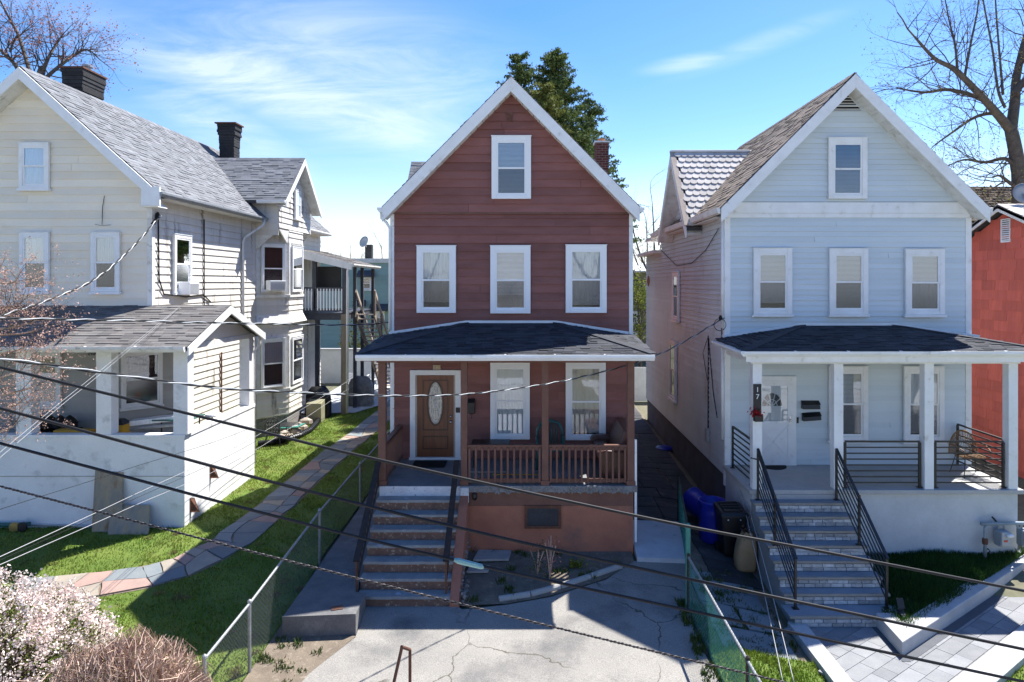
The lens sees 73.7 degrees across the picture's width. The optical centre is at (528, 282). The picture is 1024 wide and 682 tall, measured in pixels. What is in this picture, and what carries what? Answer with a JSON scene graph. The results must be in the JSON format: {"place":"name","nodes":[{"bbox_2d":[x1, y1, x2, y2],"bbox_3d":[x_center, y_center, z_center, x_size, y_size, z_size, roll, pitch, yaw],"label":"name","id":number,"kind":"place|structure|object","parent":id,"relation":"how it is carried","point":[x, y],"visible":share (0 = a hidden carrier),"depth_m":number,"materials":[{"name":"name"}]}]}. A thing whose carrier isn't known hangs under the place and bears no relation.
{"place":"outdoors","nodes":[
{"label":"outdoors","id":0,"kind":"place"},
{"bbox_2d":[38,415,82,432],"bbox_3d":[-11.930,3.820,17.225,1.108,0.960,0.645,0,0,0],"label":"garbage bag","id":1,"kind":"object","parent":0,"point":[51,428],"visible":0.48,"depth_m":17.10,"materials":[{"name":"black plastic"}]},
{"bbox_2d":[0,406,389,681],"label":"lawn","id":2,"kind":"structure","parent":0,"point":[147,594],"depth_m":13.97,"materials":[{"name":"plant"}]},
{"bbox_2d":[0,522,30,531],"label":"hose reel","id":3,"kind":"object","parent":2,"relation":"on","point":[18,526],"visible":1,"depth_m":15.50,"materials":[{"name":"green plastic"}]},
{"bbox_2d":[0,236,98,448],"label":"redbud tree","id":4,"kind":"object","parent":2,"relation":"on","point":[5,308],"visible":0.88,"depth_m":13.32,"materials":[{"name":"plant"}]},
{"bbox_2d":[0,564,122,681],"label":"blossom bush","id":5,"kind":"object","parent":2,"relation":"on","point":[44,614],"visible":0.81,"depth_m":9.96,"materials":[{"name":"white plant"}]},
{"bbox_2d":[92,470,123,531],"bbox_3d":[-9.660,5.013,15.682,0.798,1.330,0.341,0,0,0],"label":"stone slab","id":6,"kind":"object","parent":2,"relation":"on","point":[108,490],"depth_m":15.68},
{"bbox_2d":[15,622,213,681],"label":"twiggy bush","id":7,"kind":"object","parent":2,"relation":"on","point":[131,659],"visible":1,"depth_m":8.72,"materials":[{"name":"brown plant"}]},
{"bbox_2d":[108,505,150,534],"bbox_3d":[-9.098,5.402,15.560,1.056,0.572,0.375,0,0,0],"label":"stone slab","id":8,"kind":"object","parent":2,"relation":"on","point":[140,513],"depth_m":15.52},
{"bbox_2d":[258,418,319,446],"bbox_3d":[-8.468,5.469,25.160,0.911,0.316,4.001,0,0,13],"label":"corrugated pipe","id":9,"kind":"object","parent":2,"relation":"on","point":[310,428],"visible":0.88,"depth_m":24.33,"materials":[{"name":"black plastic"}]},
{"bbox_2d":[306,399,324,421],"bbox_3d":[-8.494,5.093,27.150,0.600,0.848,0.500,0,0,0],"label":"storage box","id":10,"kind":"object","parent":2,"relation":"on","point":[319,413],"visible":0.76,"depth_m":26.90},
{"bbox_2d":[305,386,331,417],"bbox_3d":[-8.634,4.861,27.995,1.042,1.250,0.840,0,0,0],"label":"covered grill","id":11,"kind":"object","parent":2,"relation":"on","point":[328,409],"visible":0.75,"depth_m":27.74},
{"bbox_2d":[0,401,389,602],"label":"path","id":12,"kind":"structure","parent":0,"point":[247,529],"depth_m":14.85,"materials":[{"name":"stone"}]},
{"bbox_2d":[243,625,354,681],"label":"garden soil","id":13,"kind":"structure","parent":0,"point":[301,657],"depth_m":10.86,"materials":[{"name":"soil"}]},
{"bbox_2d":[255,634,322,681],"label":"corner weeds","id":14,"kind":"object","parent":13,"relation":"on","point":[295,643],"visible":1,"depth_m":10.80,"materials":[{"name":"plant"}]},
{"bbox_2d":[301,382,389,412],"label":"patio","id":15,"kind":"structure","parent":0,"point":[336,405],"depth_m":30.44,"materials":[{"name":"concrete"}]},
{"bbox_2d":[348,376,374,406],"bbox_3d":[-7.436,4.772,30.192,1.148,1.302,0.831,0,0,0],"label":"covered grill","id":16,"kind":"object","parent":15,"relation":"on","point":[364,384],"visible":0.82,"depth_m":29.87,"materials":[{"name":"fabric"}]},
{"bbox_2d":[302,561,717,681],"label":"driveway","id":17,"kind":"structure","parent":0,"point":[449,644],"depth_m":11.27,"materials":[{"name":"concrete"}]},
{"bbox_2d":[0,0,1023,261],"label":"sky","id":18,"kind":"structure","parent":0,"point":[362,91],"materials":[{"name":"blue"}]},
{"bbox_2d":[243,361,1023,681],"bbox_3d":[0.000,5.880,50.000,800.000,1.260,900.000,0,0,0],"label":"ground","id":19,"kind":"structure","parent":0,"point":[1017,581],"depth_m":14.15,"materials":[{"name":"concrete"}]},
{"bbox_2d":[0,0,143,96],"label":"budding tree","id":20,"kind":"object","parent":19,"relation":"on","point":[41,70],"visible":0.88,"depth_m":26.14,"materials":[{"name":"brown plant"}]},
{"bbox_2d":[0,64,389,527],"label":"cream house","id":21,"kind":"structure","parent":19,"relation":"on","point":[93,184],"depth_m":17.69,"materials":[{"name":"grey"}]},
{"bbox_2d":[16,142,50,190],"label":"window","id":22,"kind":"structure","parent":21,"relation":"in","point":[33,157],"depth_m":17.62,"materials":[{"name":"clear glass"}]},
{"bbox_2d":[17,232,50,294],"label":"window","id":23,"kind":"structure","parent":21,"relation":"in","point":[39,242],"depth_m":17.62,"materials":[{"name":"clear glass"}]},
{"bbox_2d":[40,352,62,408],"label":"window","id":24,"kind":"structure","parent":21,"relation":"in","point":[57,389],"depth_m":17.64,"materials":[{"name":"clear glass"}]},
{"bbox_2d":[0,215,161,316],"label":"service drop","id":25,"kind":"object","parent":21,"relation":"attached to","point":[104,272],"visible":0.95,"depth_m":14.97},
{"bbox_2d":[88,232,121,294],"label":"window","id":26,"kind":"structure","parent":21,"relation":"in","point":[105,247],"depth_m":17.62,"materials":[{"name":"clear glass"}]},
{"bbox_2d":[119,352,163,411],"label":"window","id":27,"kind":"structure","parent":21,"relation":"in","point":[143,364],"depth_m":18.25,"materials":[{"name":"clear glass"}]},
{"bbox_2d":[129,423,172,430],"bbox_3d":[-9.228,3.550,16.850,1.245,0.175,0.100,0,0,-9],"label":"pipe bundle","id":28,"kind":"object","parent":21,"relation":"attached to","point":[155,426],"visible":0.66,"depth_m":16.80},
{"bbox_2d":[129,414,172,425],"bbox_3d":[-9.303,3.410,17.000,1.100,0.218,0.350,0,0,-11],"label":"carton","id":29,"kind":"object","parent":28,"relation":"on","point":[140,421],"visible":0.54,"depth_m":16.84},
{"bbox_2d":[0,387,350,564],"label":"thin wire","id":30,"kind":"object","parent":21,"relation":"attached to","point":[141,502],"visible":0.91,"depth_m":11.54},
{"bbox_2d":[0,378,352,556],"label":"thin wire","id":31,"kind":"object","parent":21,"relation":"attached to","point":[143,490],"visible":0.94,"depth_m":11.53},
{"bbox_2d":[172,233,191,294],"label":"window","id":32,"kind":"structure","parent":21,"relation":"in","point":[181,243],"depth_m":19.03,"materials":[{"name":"clear glass"}]},
{"bbox_2d":[178,282,198,294],"bbox_3d":[-9.535,0.156,19.153,0.330,0.360,0.556,0,0,0],"label":"air conditioner","id":33,"kind":"object","parent":21,"relation":"on","point":[188,288],"visible":1,"depth_m":18.88,"materials":[{"name":"plastic"}]},
{"bbox_2d":[0,317,387,325],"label":"service drop","id":34,"kind":"object","parent":21,"relation":"attached to","point":[86,319],"visible":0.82,"depth_m":11.65,"materials":[{"name":"rubber"}]},
{"bbox_2d":[261,338,285,388],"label":"window","id":35,"kind":"structure","parent":21,"relation":"in","point":[273,350],"depth_m":24.90,"materials":[{"name":"clear glass"}]},
{"bbox_2d":[261,243,285,291],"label":"window","id":36,"kind":"structure","parent":21,"relation":"in","point":[273,256],"depth_m":24.88,"materials":[{"name":"clear glass"}]},
{"bbox_2d":[266,281,285,290],"bbox_3d":[-9.190,0.100,24.804,0.330,0.360,0.626,0,0,41],"label":"air conditioner","id":37,"kind":"object","parent":21,"relation":"attached to","point":[274,285],"visible":1,"depth_m":24.64,"materials":[{"name":"plastic"}]},
{"bbox_2d":[255,228,309,437],"bbox_3d":[-9.310,1.900,26.175,1.060,7.800,3.750,0,0,0],"label":"bay window","id":38,"kind":"structure","parent":21,"relation":"in","point":[271,307],"depth_m":25.11,"materials":[{"name":"wood"}]},
{"bbox_2d":[291,334,303,384],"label":"window","id":39,"kind":"structure","parent":21,"relation":"in","point":[297,342],"depth_m":26.13,"materials":[{"name":"clear glass"}]},
{"bbox_2d":[291,245,303,291],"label":"window","id":40,"kind":"structure","parent":21,"relation":"in","point":[297,252],"depth_m":26.13,"materials":[{"name":"clear glass"}]},
{"bbox_2d":[294,189,301,221],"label":"window","id":41,"kind":"structure","parent":21,"relation":"in","point":[297,193],"depth_m":26.13,"materials":[{"name":"clear glass"}]},
{"bbox_2d":[317,267,340,290],"bbox_3d":[-8.725,-0.375,29.450,1.250,1.450,0.100,0,0,0],"label":"dark screen","id":42,"kind":"object","parent":21,"relation":"hanging from","point":[328,276],"visible":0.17,"depth_m":29.40,"materials":[{"name":"fabric"}]},
{"bbox_2d":[202,431,389,681],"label":"chain link fence","id":43,"kind":"object","parent":19,"relation":"on","point":[248,606],"visible":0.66,"depth_m":11.91,"materials":[{"name":"metal"}]},
{"bbox_2d":[282,484,378,637],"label":"side walk","id":44,"kind":"structure","parent":19,"relation":"on","point":[309,612],"depth_m":12.10,"materials":[{"name":"concrete"}]},
{"bbox_2d":[320,245,389,347],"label":"teal house","id":45,"kind":"structure","parent":19,"relation":"on","point":[330,336],"depth_m":47.98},
{"bbox_2d":[320,348,389,382],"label":"garden wall","id":46,"kind":"structure","parent":19,"relation":"on","point":[330,366],"depth_m":36.50,"materials":[{"name":"paint"}]},
{"bbox_2d":[392,645,411,681],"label":"bent pipe","id":47,"kind":"object","parent":19,"relation":"on","point":[402,647],"visible":1,"depth_m":9.39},
{"bbox_2d":[353,75,656,606],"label":"brown house","id":48,"kind":"structure","parent":19,"relation":"on","point":[511,208],"depth_m":16.40,"materials":[{"name":"wood"}]},
{"bbox_2d":[412,460,446,467],"bbox_3d":[-2.335,4.250,16.020,0.770,0.016,0.600,0,0,0],"label":"doormat","id":49,"kind":"object","parent":48,"relation":"on","point":[430,463],"visible":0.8,"depth_m":16.02,"materials":[{"name":"rubber"}]},
{"bbox_2d":[409,370,460,459],"bbox_3d":[-2.254,3.182,16.443,1.261,2.157,0.115,0,0,0],"label":"door","id":50,"kind":"structure","parent":48,"relation":"in","point":[435,424],"depth_m":16.44,"materials":[{"name":"brown wood"}]},
{"bbox_2d":[416,245,456,312],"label":"window","id":51,"kind":"structure","parent":48,"relation":"in","point":[436,264],"depth_m":16.44,"materials":[{"name":"plastic"}]},
{"bbox_2d":[471,439,509,467],"bbox_3d":[-0.891,3.985,15.950,0.891,0.550,0.500,0,0,0],"label":"porch table","id":52,"kind":"object","parent":48,"relation":"on","point":[490,441],"visible":0.51,"depth_m":15.85,"materials":[{"name":"black metal"}]},
{"bbox_2d":[490,363,529,439],"bbox_3d":[-0.456,2.833,16.423,0.974,1.867,0.087,0,0,0],"label":"window","id":53,"kind":"structure","parent":48,"relation":"in","point":[509,409],"depth_m":16.44,"materials":[{"name":"plastic"}]},
{"bbox_2d":[490,245,530,312],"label":"window","id":54,"kind":"structure","parent":48,"relation":"in","point":[510,265],"depth_m":16.44,"materials":[{"name":"plastic"}]},
{"bbox_2d":[491,135,531,198],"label":"window","id":55,"kind":"structure","parent":48,"relation":"in","point":[511,154],"depth_m":16.39,"materials":[{"name":"plastic"}]},
{"bbox_2d":[536,419,564,469],"bbox_3d":[0.489,3.741,15.839,0.676,1.049,0.633,0,0,0],"label":"plastic chair","id":56,"kind":"object","parent":48,"relation":"on","point":[537,435],"visible":0.59,"depth_m":16.03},
{"bbox_2d":[565,244,606,312],"bbox_3d":[1.375,-0.099,16.423,1.009,1.648,0.087,0,0,0],"label":"window","id":57,"kind":"structure","parent":48,"relation":"in","point":[586,264],"depth_m":16.44,"materials":[{"name":"plastic"}]},
{"bbox_2d":[566,363,605,439],"bbox_3d":[1.364,2.836,16.423,0.987,1.896,0.087,0,0,0],"label":"window","id":58,"kind":"structure","parent":48,"relation":"in","point":[585,396],"depth_m":16.44,"materials":[{"name":"plastic"}]},
{"bbox_2d":[590,417,634,477],"bbox_3d":[1.881,3.707,15.515,0.838,1.006,1.710,0,0,0],"label":"armchair","id":59,"kind":"object","parent":48,"relation":"on","point":[617,434],"visible":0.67,"depth_m":14.85,"materials":[{"name":"fabric"}]},
{"bbox_2d":[494,50,539,100],"bbox_3d":[-0.299,-3.622,37.202,6.611,17.844,6.565,0,0,0],"label":"spruce tree","id":60,"kind":"object","parent":19,"relation":"on","point":[520,75],"visible":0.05,"depth_m":36.71,"materials":[{"name":"green plant"}]},
{"bbox_2d":[459,551,633,605],"bbox_3d":[0.425,5.765,13.425,3.450,0.210,2.050,0,0,0],"label":"planting bed","id":61,"kind":"object","parent":19,"relation":"on","point":[487,588],"visible":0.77,"depth_m":13.47,"materials":[{"name":"soil"}]},
{"bbox_2d":[473,550,510,561],"bbox_3d":[-0.755,5.649,14.138,0.760,0.050,0.494,0,0,0],"label":"paving slab","id":62,"kind":"object","parent":61,"relation":"on","point":[493,555],"depth_m":14.08,"materials":[{"name":"concrete"}]},
{"bbox_2d":[498,591,530,601],"bbox_3d":[-0.272,5.815,12.662,0.589,0.113,0.130,0,0,-16],"label":"garden edging","id":63,"kind":"object","parent":61,"relation":"on","point":[519,595],"visible":1,"depth_m":12.62,"materials":[{"name":"concrete"}]},
{"bbox_2d":[466,547,621,602],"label":"bed weeds","id":64,"kind":"object","parent":61,"relation":"on","point":[503,580],"visible":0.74,"depth_m":13.47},
{"bbox_2d":[530,584,560,596],"bbox_3d":[0.305,5.793,12.879,0.618,0.124,0.130,0,0,-25],"label":"garden edging","id":65,"kind":"object","parent":61,"relation":"on","point":[543,590],"visible":0.91,"depth_m":12.84,"materials":[{"name":"concrete"}]},
{"bbox_2d":[538,536,562,582],"bbox_3d":[0.434,5.453,13.339,0.534,1.355,0.557,0,0,0],"label":"weed stalk","id":66,"kind":"object","parent":61,"relation":"on","point":[550,561],"visible":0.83,"depth_m":13.30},
{"bbox_2d":[530,81,572,132],"bbox_3d":[0.716,-2.224,32.950,5.662,15.049,5.687,0,0,25],"label":"cedar tree","id":67,"kind":"object","parent":19,"relation":"on","point":[549,105],"visible":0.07,"depth_m":32.75,"materials":[{"name":"green plant"}]},
{"bbox_2d":[526,47,636,241],"bbox_3d":[1.472,-3.561,36.064,8.392,17.721,7.957,0,0,22],"label":"spruce tree","id":68,"kind":"object","parent":19,"relation":"on","point":[556,73],"visible":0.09,"depth_m":35.47,"materials":[{"name":"green plant"}]},
{"bbox_2d":[571,98,643,242],"bbox_3d":[3.318,-2.490,38.102,5.318,15.580,5.576,0,0,-41],"label":"spruce tree","id":69,"kind":"object","parent":19,"relation":"on","point":[596,110],"visible":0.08,"depth_m":37.72,"materials":[{"name":"green plant"}]},
{"bbox_2d":[633,262,645,343],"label":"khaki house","id":70,"kind":"structure","parent":19,"relation":"on","point":[636,267],"depth_m":45.98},
{"bbox_2d":[633,267,645,366],"bbox_3d":[7.018,1.808,40.478,5.823,6.984,4.796,0,0,-36],"label":"leafy tree","id":71,"kind":"object","parent":19,"relation":"on","point":[638,300],"visible":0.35,"depth_m":39.57,"materials":[{"name":"green plant"}]},
{"bbox_2d":[634,367,646,400],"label":"alley gate","id":72,"kind":"structure","parent":19,"relation":"on","point":[639,383],"depth_m":31.20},
{"bbox_2d":[626,168,667,342],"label":"tree","id":73,"kind":"object","parent":19,"relation":"on","point":[642,261],"visible":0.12,"depth_m":41.99,"materials":[{"name":"brown plant"}]},
{"bbox_2d":[633,520,684,563],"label":"ramp","id":74,"kind":"structure","parent":19,"relation":"on","point":[659,542],"depth_m":14.56,"materials":[{"name":"concrete"}]},
{"bbox_2d":[677,474,690,595],"bbox_3d":[3.275,5.247,14.475,0.069,1.412,3.563,0,0,9],"label":"chain link fence","id":75,"kind":"object","parent":19,"relation":"on","point":[681,515],"visible":0.51,"depth_m":15.04,"materials":[{"name":"metal"}]},
{"bbox_2d":[685,523,689,607],"bbox_3d":[2.870,5.168,12.320,0.100,1.660,0.095,0,0,0],"label":"gate post","id":76,"kind":"object","parent":19,"relation":"on","point":[687,540],"visible":0.48,"depth_m":12.29,"materials":[{"name":"green metal"}]},
{"bbox_2d":[633,404,805,661],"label":"alley","id":77,"kind":"structure","parent":19,"relation":"on","point":[658,471],"depth_m":14.24,"materials":[{"name":"concrete"}]},
{"bbox_2d":[683,487,706,518],"bbox_3d":[4.200,5.388,16.401,0.625,0.769,1.018,0,0,-30],"label":"barrel","id":78,"kind":"object","parent":77,"relation":"on","point":[691,495],"visible":0.38,"depth_m":16.43,"materials":[{"name":"blue plastic"}]},
{"bbox_2d":[698,495,725,544],"bbox_3d":[4.120,5.339,15.350,0.626,0.920,0.626,0,0,0],"label":"barrel","id":79,"kind":"object","parent":77,"relation":"on","point":[707,517],"visible":0.65,"depth_m":15.14,"materials":[{"name":"blue plastic"}]},
{"bbox_2d":[713,501,748,554],"bbox_3d":[4.345,5.317,14.746,0.602,1.071,0.741,0,0,0],"label":"wheeled bin","id":80,"kind":"object","parent":77,"relation":"on","point":[730,516],"visible":0.74,"depth_m":14.46,"materials":[{"name":"black plastic"}]},
{"bbox_2d":[734,525,758,571],"bbox_3d":[4.503,5.456,14.121,0.494,0.934,0.378,0,0,0],"label":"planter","id":81,"kind":"object","parent":77,"relation":"on","point":[745,557],"visible":0.79,"depth_m":13.96,"materials":[{"name":"plastic"}]},
{"bbox_2d":[695,567,798,681],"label":"alley weeds","id":82,"kind":"object","parent":77,"relation":"on","point":[722,594],"visible":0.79,"depth_m":12.20,"materials":[{"name":"plant"}]},
{"bbox_2d":[687,553,761,681],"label":"chain link fence","id":83,"kind":"object","parent":19,"relation":"on","point":[748,666],"visible":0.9,"depth_m":10.50,"materials":[{"name":"metal"}]},
{"bbox_2d":[708,644,825,681],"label":"lawn strip","id":84,"kind":"object","parent":19,"relation":"on","point":[794,664],"visible":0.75,"depth_m":10.68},
{"bbox_2d":[674,596,738,681],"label":"weeds","id":85,"kind":"object","parent":84,"relation":"on","point":[695,640],"visible":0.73,"depth_m":11.29,"materials":[{"name":"plant"}]},
{"bbox_2d":[788,621,852,681],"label":"walk kerb","id":86,"kind":"structure","parent":19,"relation":"on","point":[816,651],"depth_m":11.12,"materials":[{"name":"concrete"}]},
{"bbox_2d":[638,72,1023,626],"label":"blue house","id":87,"kind":"structure","parent":19,"relation":"on","point":[819,247],"depth_m":16.45,"materials":[{"name":"wood"}]},
{"bbox_2d":[0,318,724,396],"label":"service drop","id":88,"kind":"object","parent":87,"relation":"attached to","point":[144,378],"visible":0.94,"depth_m":8.61,"materials":[{"name":"rubber"}]},
{"bbox_2d":[0,485,786,681],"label":"overhead cable","id":89,"kind":"object","parent":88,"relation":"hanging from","point":[394,587],"visible":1,"depth_m":5.25,"materials":[{"name":"rubber"}]},
{"bbox_2d":[0,407,1023,650],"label":"overhead cable","id":90,"kind":"object","parent":88,"relation":"hanging from","point":[507,538],"visible":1,"depth_m":5.44,"materials":[{"name":"rubber"}]},
{"bbox_2d":[0,442,1023,681],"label":"overhead cable","id":91,"kind":"object","parent":88,"relation":"hanging from","point":[468,563],"visible":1,"depth_m":5.34,"materials":[{"name":"rubber"}]},
{"bbox_2d":[0,366,1023,591],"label":"overhead cable","id":92,"kind":"object","parent":88,"relation":"hanging from","point":[506,487],"visible":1,"depth_m":5.59,"materials":[{"name":"rubber"}]},
{"bbox_2d":[668,339,676,402],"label":"window","id":93,"kind":"structure","parent":87,"relation":"in","point":[672,396],"depth_m":22.21,"materials":[{"name":"clear glass"}]},
{"bbox_2d":[671,271,679,322],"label":"window","id":94,"kind":"structure","parent":87,"relation":"in","point":[675,275],"depth_m":21.76,"materials":[{"name":"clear glass"}]},
{"bbox_2d":[747,384,764,421],"bbox_3d":[4.808,2.544,14.455,0.370,0.782,0.166,0,0,10],"label":"number board","id":95,"kind":"object","parent":87,"relation":"attached to","point":[756,414],"visible":1,"depth_m":14.49,"materials":[{"name":"black plastic"}]},
{"bbox_2d":[752,248,793,316],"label":"window","id":96,"kind":"structure","parent":87,"relation":"in","point":[772,267],"depth_m":16.42,"materials":[{"name":"white glass"}]},
{"bbox_2d":[762,376,796,465],"bbox_3d":[5.884,3.322,16.425,1.106,2.147,0.150,0,0,0],"label":"door","id":97,"kind":"structure","parent":87,"relation":"in","point":[778,392],"depth_m":16.42,"materials":[{"name":"wood"}]},
{"bbox_2d":[827,137,867,198],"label":"window","id":98,"kind":"structure","parent":87,"relation":"in","point":[847,156],"depth_m":16.42,"materials":[{"name":"clear glass"}]},
{"bbox_2d":[827,366,868,442],"bbox_3d":[7.685,2.928,16.411,0.997,1.851,0.110,0,0,0],"label":"window","id":99,"kind":"structure","parent":87,"relation":"in","point":[855,378],"depth_m":16.44,"materials":[{"name":"clear glass"}]},
{"bbox_2d":[827,248,869,316],"bbox_3d":[7.691,-0.006,16.411,0.985,1.651,0.110,0,0,0],"label":"window","id":100,"kind":"structure","parent":87,"relation":"in","point":[848,267],"depth_m":16.42,"materials":[{"name":"white glass"}]},
{"bbox_2d":[902,366,946,443],"bbox_3d":[9.501,2.934,16.411,1.027,1.863,0.110,0,0,0],"label":"window","id":101,"kind":"structure","parent":87,"relation":"in","point":[911,374],"depth_m":16.40,"materials":[{"name":"clear glass"}]},
{"bbox_2d":[903,249,946,316],"bbox_3d":[9.525,0.006,16.411,1.003,1.651,0.110,0,0,0],"label":"window","id":102,"kind":"structure","parent":87,"relation":"in","point":[924,269],"depth_m":16.42,"materials":[{"name":"white glass"}]},
{"bbox_2d":[948,429,990,478],"bbox_3d":[10.080,3.911,15.611,0.744,0.984,0.604,0,0,0],"label":"wicker chair","id":103,"kind":"object","parent":87,"relation":"on","point":[966,450],"visible":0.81,"depth_m":15.83,"materials":[{"name":"brown wicker"}]},
{"bbox_2d":[784,596,1023,681],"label":"walkway","id":104,"kind":"structure","parent":19,"relation":"on","point":[997,618],"depth_m":11.45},
{"bbox_2d":[851,0,1023,203],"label":"bare tree","id":105,"kind":"object","parent":19,"relation":"on","point":[1008,124],"visible":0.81,"depth_m":27.75,"materials":[{"name":"brown plant"}]},
{"bbox_2d":[876,549,1023,654],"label":"seat wall","id":106,"kind":"structure","parent":19,"relation":"on","point":[903,640],"depth_m":12.17,"materials":[{"name":"concrete"}]},
{"bbox_2d":[950,624,1023,681],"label":"walk kerb","id":107,"kind":"structure","parent":19,"relation":"on","point":[1002,660],"depth_m":10.89,"materials":[{"name":"concrete"}]},
{"bbox_2d":[969,185,1010,223],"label":"brown roof house","id":108,"kind":"structure","parent":19,"relation":"on","point":[995,200],"depth_m":33.61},
{"bbox_2d":[972,204,1023,478],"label":"red house","id":109,"kind":"structure","parent":19,"relation":"on","point":[998,276],"depth_m":21.28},
{"bbox_2d":[1013,183,1023,203],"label":"satellite dish","id":110,"kind":"object","parent":109,"relation":"on","point":[1018,192],"visible":1,"depth_m":20.94,"materials":[{"name":"white metal"}]},
{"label":"grass bed","id":111,"kind":"structure","parent":0,"visible":0},
{"bbox_2d":[866,547,1023,627],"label":"grass","id":112,"kind":"structure","parent":111,"relation":"on","point":[921,590],"depth_m":13.59,"materials":[{"name":"plant"}]},
{"bbox_2d":[980,516,1023,556],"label":"gas meter","id":113,"kind":"object","parent":111,"relation":"on","point":[1003,537],"visible":1,"depth_m":14.37,"materials":[{"name":"metal"}]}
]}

